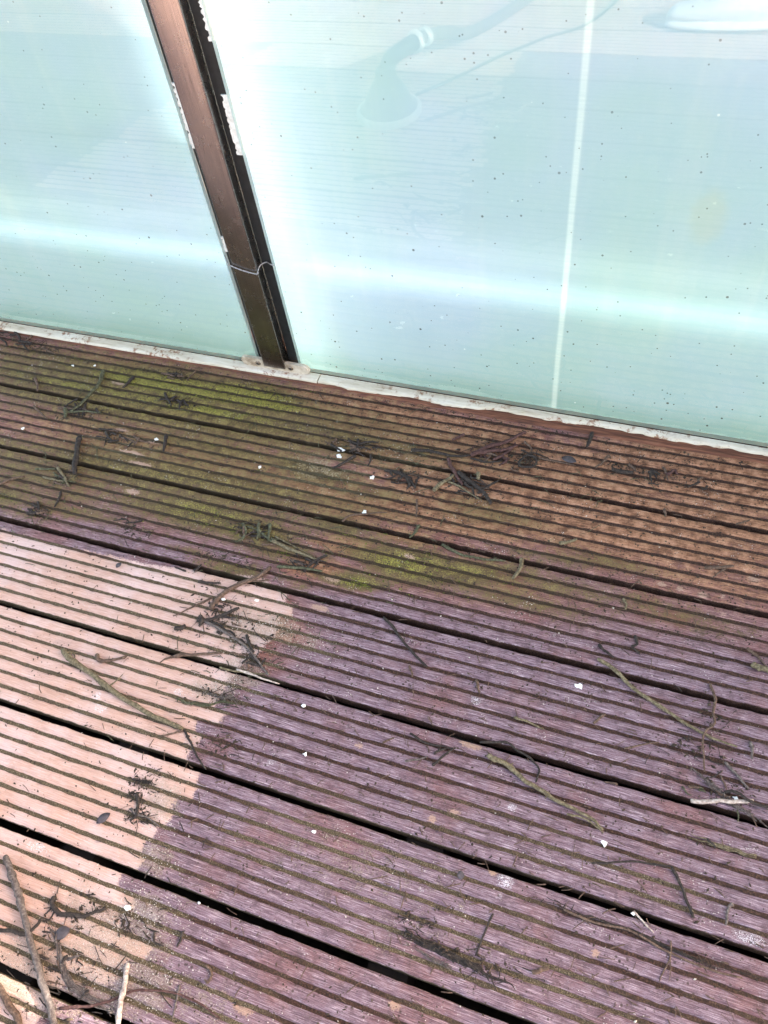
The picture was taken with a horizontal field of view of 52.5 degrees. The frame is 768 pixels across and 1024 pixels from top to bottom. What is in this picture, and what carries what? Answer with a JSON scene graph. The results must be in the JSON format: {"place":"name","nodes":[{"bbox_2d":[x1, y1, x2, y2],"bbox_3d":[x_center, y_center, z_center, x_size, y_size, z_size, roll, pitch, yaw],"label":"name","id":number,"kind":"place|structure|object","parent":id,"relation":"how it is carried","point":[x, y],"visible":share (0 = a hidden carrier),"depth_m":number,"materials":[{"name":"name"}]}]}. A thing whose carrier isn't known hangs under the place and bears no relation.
{"place":"outdoors","nodes":[
{"label":"outdoors","id":0,"kind":"place"},
{"bbox_2d":[145,0,250,328],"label":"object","id":1,"kind":"structure","parent":0,"point":[194,154],"depth_m":2.84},
{"bbox_2d":[0,320,767,447],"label":"deck fascia","id":2,"kind":"structure","parent":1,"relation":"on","point":[423,390],"depth_m":1.57,"materials":[{"name":"wood"}]},
{"bbox_2d":[201,0,767,446],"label":"glass panel","id":3,"kind":"object","parent":2,"relation":"on","point":[559,206],"visible":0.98,"depth_m":1.10,"materials":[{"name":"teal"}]},
{"bbox_2d":[221,94,242,154],"bbox_3d":[-0.222,-0.576,1.155,0.012,0.090,0.015,12,57,16],"label":"sealant strip","id":4,"kind":"object","parent":3,"relation":"attached to","point":[230,120],"visible":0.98,"depth_m":1.15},
{"bbox_2d":[0,535,762,1023],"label":"soil","id":5,"kind":"structure","parent":0,"point":[422,985],"depth_m":1.10,"materials":[{"name":"soil"}]},
{"bbox_2d":[0,521,767,997],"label":"deck joists","id":6,"kind":"object","parent":5,"relation":"on","point":[374,967],"depth_m":1.03,"materials":[{"name":"wood"}]},
{"bbox_2d":[0,333,767,1023],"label":"deck","id":7,"kind":"structure","parent":6,"relation":"on","point":[116,601],"depth_m":1.12,"materials":[{"name":"wood"}]},
{"bbox_2d":[0,982,22,1023],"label":"twig","id":8,"kind":"object","parent":7,"relation":"on","point":[12,1010],"visible":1,"depth_m":0.94,"materials":[{"name":"wood"}]},
{"bbox_2d":[0,476,24,484],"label":"twig","id":9,"kind":"object","parent":7,"relation":"on","point":[5,481],"visible":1,"depth_m":1.46,"materials":[{"name":"wood"}]},
{"bbox_2d":[0,917,47,935],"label":"twig","id":10,"kind":"object","parent":7,"relation":"on","point":[18,932],"visible":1,"depth_m":0.99,"materials":[{"name":"wood"}]},
{"bbox_2d":[2,854,57,1023],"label":"twig","id":11,"kind":"object","parent":7,"relation":"on","point":[20,905],"visible":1,"depth_m":0.98,"materials":[{"name":"wood"}]},
{"bbox_2d":[54,926,69,939],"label":"dead leaf","id":12,"kind":"object","parent":7,"relation":"on","point":[62,932],"visible":1,"depth_m":0.98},
{"bbox_2d":[56,466,69,486],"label":"twig","id":13,"kind":"object","parent":7,"relation":"on","point":[61,473],"visible":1,"depth_m":1.45,"materials":[{"name":"wood"}]},
{"bbox_2d":[44,894,106,920],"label":"twig","id":14,"kind":"object","parent":7,"relation":"on","point":[56,910],"visible":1,"depth_m":0.99,"materials":[{"name":"wood"}]},
{"bbox_2d":[72,435,81,474],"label":"twig","id":15,"kind":"object","parent":7,"relation":"on","point":[76,453],"visible":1,"depth_m":1.47,"materials":[{"name":"wood"}]},
{"bbox_2d":[47,920,116,1015],"bbox_3d":[-0.379,0.565,0.955,0.160,0.006,0.032,35,65,28],"label":"twig","id":16,"kind":"object","parent":7,"relation":"on","point":[77,989],"visible":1,"depth_m":0.95,"materials":[{"name":"wood"}]},
{"bbox_2d":[69,369,104,411],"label":"twig","id":17,"kind":"object","parent":7,"relation":"on","point":[101,376],"visible":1,"depth_m":1.57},
{"bbox_2d":[96,813,109,823],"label":"dead leaf","id":18,"kind":"object","parent":7,"relation":"on","point":[103,817],"visible":1,"depth_m":1.06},
{"bbox_2d":[95,653,126,662],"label":"twig","id":19,"kind":"object","parent":7,"relation":"on","point":[98,659],"visible":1,"depth_m":1.21,"materials":[{"name":"wood"}]},
{"bbox_2d":[61,648,183,729],"bbox_3d":[-0.397,0.263,1.177,0.258,0.010,0.034,24,61,23],"label":"twig","id":20,"kind":"object","parent":7,"relation":"on","point":[70,659],"visible":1,"depth_m":1.17,"materials":[{"name":"wood"}]},
{"bbox_2d":[115,963,129,1023],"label":"twig","id":21,"kind":"object","parent":7,"relation":"on","point":[118,1016],"visible":1,"depth_m":0.93,"materials":[{"name":"beige wood"}]},
{"bbox_2d":[130,791,142,821],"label":"twig","id":22,"kind":"object","parent":7,"relation":"on","point":[138,799],"visible":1,"depth_m":1.07,"materials":[{"name":"wood"}]},
{"bbox_2d":[59,988,220,1018],"bbox_3d":[-0.290,0.585,0.930,0.201,0.004,0.027,-1,54,7],"label":"twig","id":23,"kind":"object","parent":7,"relation":"on","point":[64,1007],"visible":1,"depth_m":0.93,"materials":[{"name":"wood"}]},
{"bbox_2d":[132,777,155,786],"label":"twig","id":24,"kind":"object","parent":7,"relation":"on","point":[136,780],"visible":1,"depth_m":1.09,"materials":[{"name":"brown plant"}]},
{"bbox_2d":[129,807,159,826],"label":"twig","id":25,"kind":"object","parent":7,"relation":"on","point":[138,815],"visible":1,"depth_m":1.06,"materials":[{"name":"wood"}]},
{"bbox_2d":[172,984,180,1018],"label":"twig","id":26,"kind":"object","parent":7,"relation":"on","point":[179,986],"visible":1,"depth_m":0.93,"materials":[{"name":"wood"}]},
{"bbox_2d":[159,651,222,662],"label":"twig","id":27,"kind":"object","parent":7,"relation":"on","point":[179,655],"visible":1,"depth_m":1.20,"materials":[{"name":"wood"}]},
{"bbox_2d":[174,597,211,615],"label":"twig","id":28,"kind":"object","parent":7,"relation":"on","point":[206,600],"visible":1,"depth_m":1.25,"materials":[{"name":"wood"}]},
{"bbox_2d":[183,729,205,768],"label":"twig","id":29,"kind":"object","parent":7,"relation":"on","point":[190,742],"visible":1,"depth_m":1.11,"materials":[{"name":"wood"}]},
{"bbox_2d":[175,697,236,706],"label":"twig","id":30,"kind":"object","parent":7,"relation":"on","point":[196,703],"visible":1,"depth_m":1.15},
{"bbox_2d":[198,580,220,586],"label":"twig","id":31,"kind":"object","parent":7,"relation":"on","point":[205,582],"visible":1,"depth_m":1.27,"materials":[{"name":"wood"}]},
{"bbox_2d":[204,965,215,983],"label":"twig","id":32,"kind":"object","parent":7,"relation":"on","point":[210,971],"visible":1,"depth_m":0.94,"materials":[{"name":"wood"}]},
{"bbox_2d":[196,607,239,622],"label":"twig","id":33,"kind":"object","parent":7,"relation":"on","point":[221,615],"visible":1,"depth_m":1.23,"materials":[{"name":"wood"}]},
{"bbox_2d":[207,690,238,704],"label":"twig","id":34,"kind":"object","parent":7,"relation":"on","point":[222,697],"visible":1,"depth_m":1.15,"materials":[{"name":"wood"}]},
{"bbox_2d":[205,621,270,675],"bbox_3d":[-0.223,0.205,1.197,0.153,0.005,0.016,32,64,27],"label":"twig","id":35,"kind":"object","parent":7,"relation":"on","point":[233,637],"visible":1,"depth_m":1.20,"materials":[{"name":"wood"}]},
{"bbox_2d":[209,566,271,609],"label":"twig","id":36,"kind":"object","parent":7,"relation":"on","point":[223,593],"visible":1,"depth_m":1.26,"materials":[{"name":"wood"}]},
{"bbox_2d":[219,667,269,673],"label":"twig","id":37,"kind":"object","parent":7,"relation":"on","point":[226,669],"visible":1,"depth_m":1.17,"materials":[{"name":"wood"}]},
{"bbox_2d":[236,669,279,683],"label":"twig","id":38,"kind":"object","parent":7,"relation":"on","point":[250,673],"visible":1,"depth_m":1.16,"materials":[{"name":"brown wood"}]},
{"bbox_2d":[272,536,316,558],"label":"twig","id":39,"kind":"object","parent":7,"relation":"on","point":[289,548],"visible":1,"depth_m":1.29,"materials":[{"name":"wood"}]},
{"bbox_2d":[277,565,323,573],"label":"twig","id":40,"kind":"object","parent":7,"relation":"on","point":[293,567],"visible":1,"depth_m":1.27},
{"bbox_2d":[304,554,326,571],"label":"twig","id":41,"kind":"object","parent":7,"relation":"on","point":[315,560],"visible":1,"depth_m":1.27,"materials":[{"name":"wood"}]},
{"bbox_2d":[0,346,677,600],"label":"moss tufts","id":42,"kind":"object","parent":7,"relation":"on","point":[361,585],"visible":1,"depth_m":1.39,"materials":[{"name":"plant"}]},
{"bbox_2d":[332,454,356,468],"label":"twig","id":43,"kind":"object","parent":7,"relation":"on","point":[352,457],"visible":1,"depth_m":1.39,"materials":[{"name":"wood"}]},
{"bbox_2d":[4,418,708,1023],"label":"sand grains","id":44,"kind":"object","parent":7,"relation":"on","point":[174,834],"visible":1,"depth_m":0.99},
{"bbox_2d":[348,439,378,445],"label":"twig","id":45,"kind":"object","parent":7,"relation":"on","point":[355,443],"visible":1,"depth_m":1.41,"materials":[{"name":"wood"}]},
{"bbox_2d":[342,512,386,521],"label":"twig","id":46,"kind":"object","parent":7,"relation":"on","point":[345,518],"visible":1,"depth_m":1.32,"materials":[{"name":"wood"}]},
{"bbox_2d":[0,347,736,769],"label":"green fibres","id":47,"kind":"object","parent":7,"relation":"on","point":[258,521],"visible":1,"depth_m":1.34,"materials":[{"name":"plant"}]},
{"bbox_2d":[3,366,762,1022],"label":"pale specks","id":48,"kind":"object","parent":7,"relation":"on","point":[425,738],"visible":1,"depth_m":1.14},
{"bbox_2d":[2,335,763,1023],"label":"soil litter","id":49,"kind":"object","parent":7,"relation":"on","point":[530,461],"visible":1,"depth_m":1.16,"materials":[{"name":"soil"}]},
{"bbox_2d":[0,337,767,1023],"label":"soil crumbs","id":50,"kind":"object","parent":7,"relation":"on","point":[382,697],"visible":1,"depth_m":1.12,"materials":[{"name":"soil"}]},
{"bbox_2d":[2,333,766,1022],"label":"bark fibres","id":51,"kind":"object","parent":7,"relation":"on","point":[274,699],"visible":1,"depth_m":1.09,"materials":[{"name":"plant"}]},
{"bbox_2d":[6,455,767,1023],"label":"brown fibres","id":52,"kind":"object","parent":7,"relation":"on","point":[478,811],"visible":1,"depth_m":1.03,"materials":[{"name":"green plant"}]},
{"bbox_2d":[384,469,415,487],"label":"twig","id":53,"kind":"object","parent":7,"relation":"on","point":[397,472],"visible":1,"depth_m":1.36,"materials":[{"name":"wood"}]},
{"bbox_2d":[383,616,427,666],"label":"twig","id":54,"kind":"object","parent":7,"relation":"on","point":[401,638],"visible":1,"depth_m":1.17,"materials":[{"name":"wood"}]},
{"bbox_2d":[404,941,456,973],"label":"twig","id":55,"kind":"object","parent":7,"relation":"on","point":[433,961],"visible":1,"depth_m":0.92,"materials":[{"name":"wood"}]},
{"bbox_2d":[410,733,455,748],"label":"twig","id":56,"kind":"object","parent":7,"relation":"on","point":[421,740],"visible":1,"depth_m":1.07,"materials":[{"name":"wood"}]},
{"bbox_2d":[411,448,469,456],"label":"twig","id":57,"kind":"object","parent":7,"relation":"on","point":[429,451],"visible":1,"depth_m":1.38,"materials":[{"name":"wood"}]},
{"bbox_2d":[432,474,453,491],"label":"twig","id":58,"kind":"object","parent":7,"relation":"on","point":[438,485],"visible":1,"depth_m":1.33,"materials":[{"name":"wood"}]},
{"bbox_2d":[432,747,455,765],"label":"twig","id":59,"kind":"object","parent":7,"relation":"on","point":[441,757],"visible":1,"depth_m":1.06,"materials":[{"name":"wood"}]},
{"bbox_2d":[447,457,462,484],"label":"twig","id":60,"kind":"object","parent":7,"relation":"on","point":[453,469],"visible":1,"depth_m":1.35,"materials":[{"name":"wood"}]},
{"bbox_2d":[398,926,514,988],"bbox_3d":[0.085,0.526,0.918,0.149,0.008,0.013,18,58,20],"label":"twig","id":61,"kind":"object","parent":7,"relation":"on","point":[453,956],"visible":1,"depth_m":0.92,"materials":[{"name":"wood"}]},
{"bbox_2d":[447,481,481,500],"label":"twig","id":62,"kind":"object","parent":7,"relation":"on","point":[455,484],"visible":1,"depth_m":1.33,"materials":[{"name":"wood"}]},
{"bbox_2d":[441,543,505,561],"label":"twig","id":63,"kind":"object","parent":7,"relation":"on","point":[459,553],"visible":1,"depth_m":1.25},
{"bbox_2d":[457,470,491,504],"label":"twig","id":64,"kind":"object","parent":7,"relation":"on","point":[470,481],"visible":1,"depth_m":1.32,"materials":[{"name":"wood"}]},
{"bbox_2d":[475,913,493,955],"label":"twig","id":65,"kind":"object","parent":7,"relation":"on","point":[487,926],"visible":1,"depth_m":0.93,"materials":[{"name":"wood"}]},
{"bbox_2d":[470,457,501,462],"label":"twig","id":66,"kind":"object","parent":7,"relation":"on","point":[476,459],"visible":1,"depth_m":1.36,"materials":[{"name":"wood"}]},
{"bbox_2d":[472,444,517,453],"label":"twig","id":67,"kind":"object","parent":7,"relation":"on","point":[494,450],"visible":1,"depth_m":1.36,"materials":[{"name":"wood"}]},
{"bbox_2d":[470,431,526,456],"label":"twig","id":68,"kind":"object","parent":7,"relation":"on","point":[486,447],"visible":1,"depth_m":1.37,"materials":[{"name":"wood"}]},
{"bbox_2d":[230,392,766,640],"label":"dirt specks","id":69,"kind":"object","parent":7,"relation":"on","point":[530,505],"visible":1,"depth_m":1.28,"materials":[{"name":"soil"}]},
{"bbox_2d":[493,442,515,460],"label":"twig","id":70,"kind":"object","parent":7,"relation":"on","point":[499,456],"visible":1,"depth_m":1.36,"materials":[{"name":"wood"}]},
{"bbox_2d":[480,741,539,781],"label":"twig","id":71,"kind":"object","parent":7,"relation":"on","point":[512,746],"visible":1,"depth_m":1.06,"materials":[{"name":"wood"}]},
{"bbox_2d":[512,557,523,579],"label":"twig","id":72,"kind":"object","parent":7,"relation":"on","point":[519,569],"visible":1,"depth_m":1.22,"materials":[{"name":"wood"}]},
{"bbox_2d":[514,716,543,729],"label":"twig","id":73,"kind":"object","parent":7,"relation":"on","point":[521,719],"visible":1,"depth_m":1.08,"materials":[{"name":"wood"}]},
{"bbox_2d":[517,452,548,467],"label":"twig","id":74,"kind":"object","parent":7,"relation":"on","point":[530,455],"visible":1,"depth_m":1.34,"materials":[{"name":"wood"}]},
{"bbox_2d":[532,966,548,974],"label":"twig","id":75,"kind":"object","parent":7,"relation":"on","point":[539,970],"visible":1,"depth_m":0.90,"materials":[{"name":"wood"}]},
{"bbox_2d":[486,753,603,832],"bbox_3d":[0.210,0.365,1.019,0.173,0.008,0.017,30,63,26],"label":"twig","id":76,"kind":"object","parent":7,"relation":"on","point":[510,767],"visible":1,"depth_m":1.02,"materials":[{"name":"wood"}]},
{"bbox_2d":[537,457,575,465],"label":"twig","id":77,"kind":"object","parent":7,"relation":"on","point":[555,461],"visible":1,"depth_m":1.34,"materials":[{"name":"wood"}]},
{"bbox_2d":[559,538,576,544],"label":"twig","id":78,"kind":"object","parent":7,"relation":"on","point":[566,542],"visible":1,"depth_m":1.24,"materials":[{"name":"wood"}]},
{"bbox_2d":[562,456,576,462],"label":"dead leaf","id":79,"kind":"object","parent":7,"relation":"on","point":[570,459],"visible":1,"depth_m":1.34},
{"bbox_2d":[586,431,593,446],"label":"twig","id":80,"kind":"object","parent":7,"relation":"on","point":[591,434],"visible":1,"depth_m":1.36,"materials":[{"name":"wood"}]},
{"bbox_2d":[598,643,613,660],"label":"twig","id":81,"kind":"object","parent":7,"relation":"on","point":[600,646],"visible":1,"depth_m":1.12,"materials":[{"name":"wood"}]},
{"bbox_2d":[611,467,633,473],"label":"twig","id":82,"kind":"object","parent":7,"relation":"on","point":[619,471],"visible":1,"depth_m":1.31,"materials":[{"name":"wood"}]},
{"bbox_2d":[592,860,673,866],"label":"twig","id":83,"kind":"object","parent":7,"relation":"on","point":[629,861],"visible":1,"depth_m":0.96,"materials":[{"name":"wood"}]},
{"bbox_2d":[631,635,639,654],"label":"twig","id":84,"kind":"object","parent":7,"relation":"on","point":[636,642],"visible":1,"depth_m":1.12,"materials":[{"name":"wood"}]},
{"bbox_2d":[624,742,658,748],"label":"twig","id":85,"kind":"object","parent":7,"relation":"on","point":[630,747],"visible":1,"depth_m":1.04,"materials":[{"name":"wood"}]},
{"bbox_2d":[559,906,741,978],"bbox_3d":[0.308,0.499,0.910,0.210,0.003,0.016,15,58,18],"label":"twig","id":86,"kind":"object","parent":7,"relation":"on","point":[644,938],"visible":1,"depth_m":0.91,"materials":[{"name":"wood"}]},
{"bbox_2d":[538,897,767,979],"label":"twig","id":87,"kind":"object","parent":7,"relation":"on","point":[659,943],"visible":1,"depth_m":0.91,"materials":[{"name":"wood"}]},
{"bbox_2d":[659,940,671,981],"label":"twig","id":88,"kind":"object","parent":7,"relation":"on","point":[669,960],"visible":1,"depth_m":0.89,"materials":[{"name":"wood"}]},
{"bbox_2d":[597,657,737,746],"bbox_3d":[0.383,0.264,1.070,0.209,0.006,0.016,33,64,27],"label":"twig","id":89,"kind":"object","parent":7,"relation":"on","point":[629,684],"visible":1,"depth_m":1.07,"materials":[{"name":"wood"}]},
{"bbox_2d":[671,867,694,917],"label":"twig","id":90,"kind":"object","parent":7,"relation":"on","point":[682,889],"visible":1,"depth_m":0.93,"materials":[{"name":"wood"}]},
{"bbox_2d":[702,683,716,771],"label":"twig","id":91,"kind":"object","parent":7,"relation":"on","point":[712,709],"visible":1,"depth_m":1.04,"materials":[{"name":"wood"}]},
{"bbox_2d":[704,565,733,569],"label":"twig","id":92,"kind":"object","parent":7,"relation":"on","point":[717,567],"visible":1,"depth_m":1.18,"materials":[{"name":"wood"}]},
{"bbox_2d":[691,798,753,803],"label":"twig","id":93,"kind":"object","parent":7,"relation":"on","point":[711,801],"visible":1,"depth_m":0.99,"materials":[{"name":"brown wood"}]},
{"bbox_2d":[689,834,762,857],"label":"twig","id":94,"kind":"object","parent":7,"relation":"on","point":[730,849],"visible":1,"depth_m":0.96,"materials":[{"name":"wood"}]},
{"bbox_2d":[690,766,767,827],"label":"twig","id":95,"kind":"object","parent":7,"relation":"on","point":[716,787],"visible":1,"depth_m":0.99,"materials":[{"name":"wood"}]},
{"bbox_2d":[725,902,733,925],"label":"twig","id":96,"kind":"object","parent":7,"relation":"on","point":[730,905],"visible":1,"depth_m":0.92,"materials":[{"name":"wood"}]},
{"bbox_2d":[724,761,748,788],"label":"twig","id":97,"kind":"object","parent":7,"relation":"on","point":[735,773],"visible":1,"depth_m":1.00,"materials":[{"name":"wood"}]},
{"bbox_2d":[724,789,767,807],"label":"twig","id":98,"kind":"object","parent":7,"relation":"on","point":[744,797],"visible":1,"depth_m":0.98,"materials":[{"name":"wood"}]},
{"bbox_2d":[746,647,766,665],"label":"twig","id":99,"kind":"object","parent":7,"relation":"on","point":[755,654],"visible":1,"depth_m":1.10,"materials":[{"name":"wood"}]},
{"bbox_2d":[750,662,767,672],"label":"twig","id":100,"kind":"object","parent":7,"relation":"on","point":[755,665],"visible":1,"depth_m":1.08,"materials":[{"name":"wood"}]},
{"bbox_2d":[0,330,767,463],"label":"edge timber","id":101,"kind":"object","parent":6,"relation":"on","point":[653,441],"visible":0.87,"depth_m":1.39,"materials":[{"name":"wood"}]},
{"bbox_2d":[0,321,320,382],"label":"edge rail","id":102,"kind":"object","parent":101,"relation":"on","point":[145,349],"visible":1,"depth_m":1.62,"materials":[{"name":"white metal"}]},
{"bbox_2d":[0,0,258,359],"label":"glass panel","id":103,"kind":"object","parent":102,"relation":"on","point":[108,227],"visible":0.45,"depth_m":1.34,"materials":[{"name":"teal"}]},
{"bbox_2d":[171,82,194,148],"bbox_3d":[-0.295,-0.593,1.166,0.016,0.098,0.006,12,57,16],"label":"sealant strip","id":104,"kind":"object","parent":103,"relation":"attached to","point":[184,120],"visible":0.29,"depth_m":1.17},
{"bbox_2d":[148,0,310,374],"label":"steel post","id":105,"kind":"object","parent":102,"relation":"on","point":[178,35],"visible":1,"depth_m":1.21,"materials":[{"name":"metal"}]},
{"bbox_2d":[146,0,260,356],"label":"rubber gasket","id":106,"kind":"object","parent":105,"relation":"attached to","point":[158,37],"visible":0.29,"depth_m":1.26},
{"bbox_2d":[198,0,211,40],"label":"sealant strip","id":107,"kind":"object","parent":105,"relation":"attached to","point":[205,21],"visible":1,"depth_m":1.04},
{"bbox_2d":[188,0,297,362],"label":"rubber gasket","id":108,"kind":"object","parent":105,"relation":"attached to","point":[209,53],"visible":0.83,"depth_m":1.23,"materials":[{"name":"rubber"}]},
{"bbox_2d":[224,255,273,274],"bbox_3d":[-0.235,-0.427,1.348,0.098,0.018,0.026,12,57,16],"label":"tie wire","id":109,"kind":"object","parent":105,"relation":"attached to","point":[257,273],"visible":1,"depth_m":1.35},
{"bbox_2d":[318,374,767,455],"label":"edge rail","id":110,"kind":"object","parent":101,"relation":"on","point":[382,389],"visible":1,"depth_m":1.41,"materials":[{"name":"white metal"}]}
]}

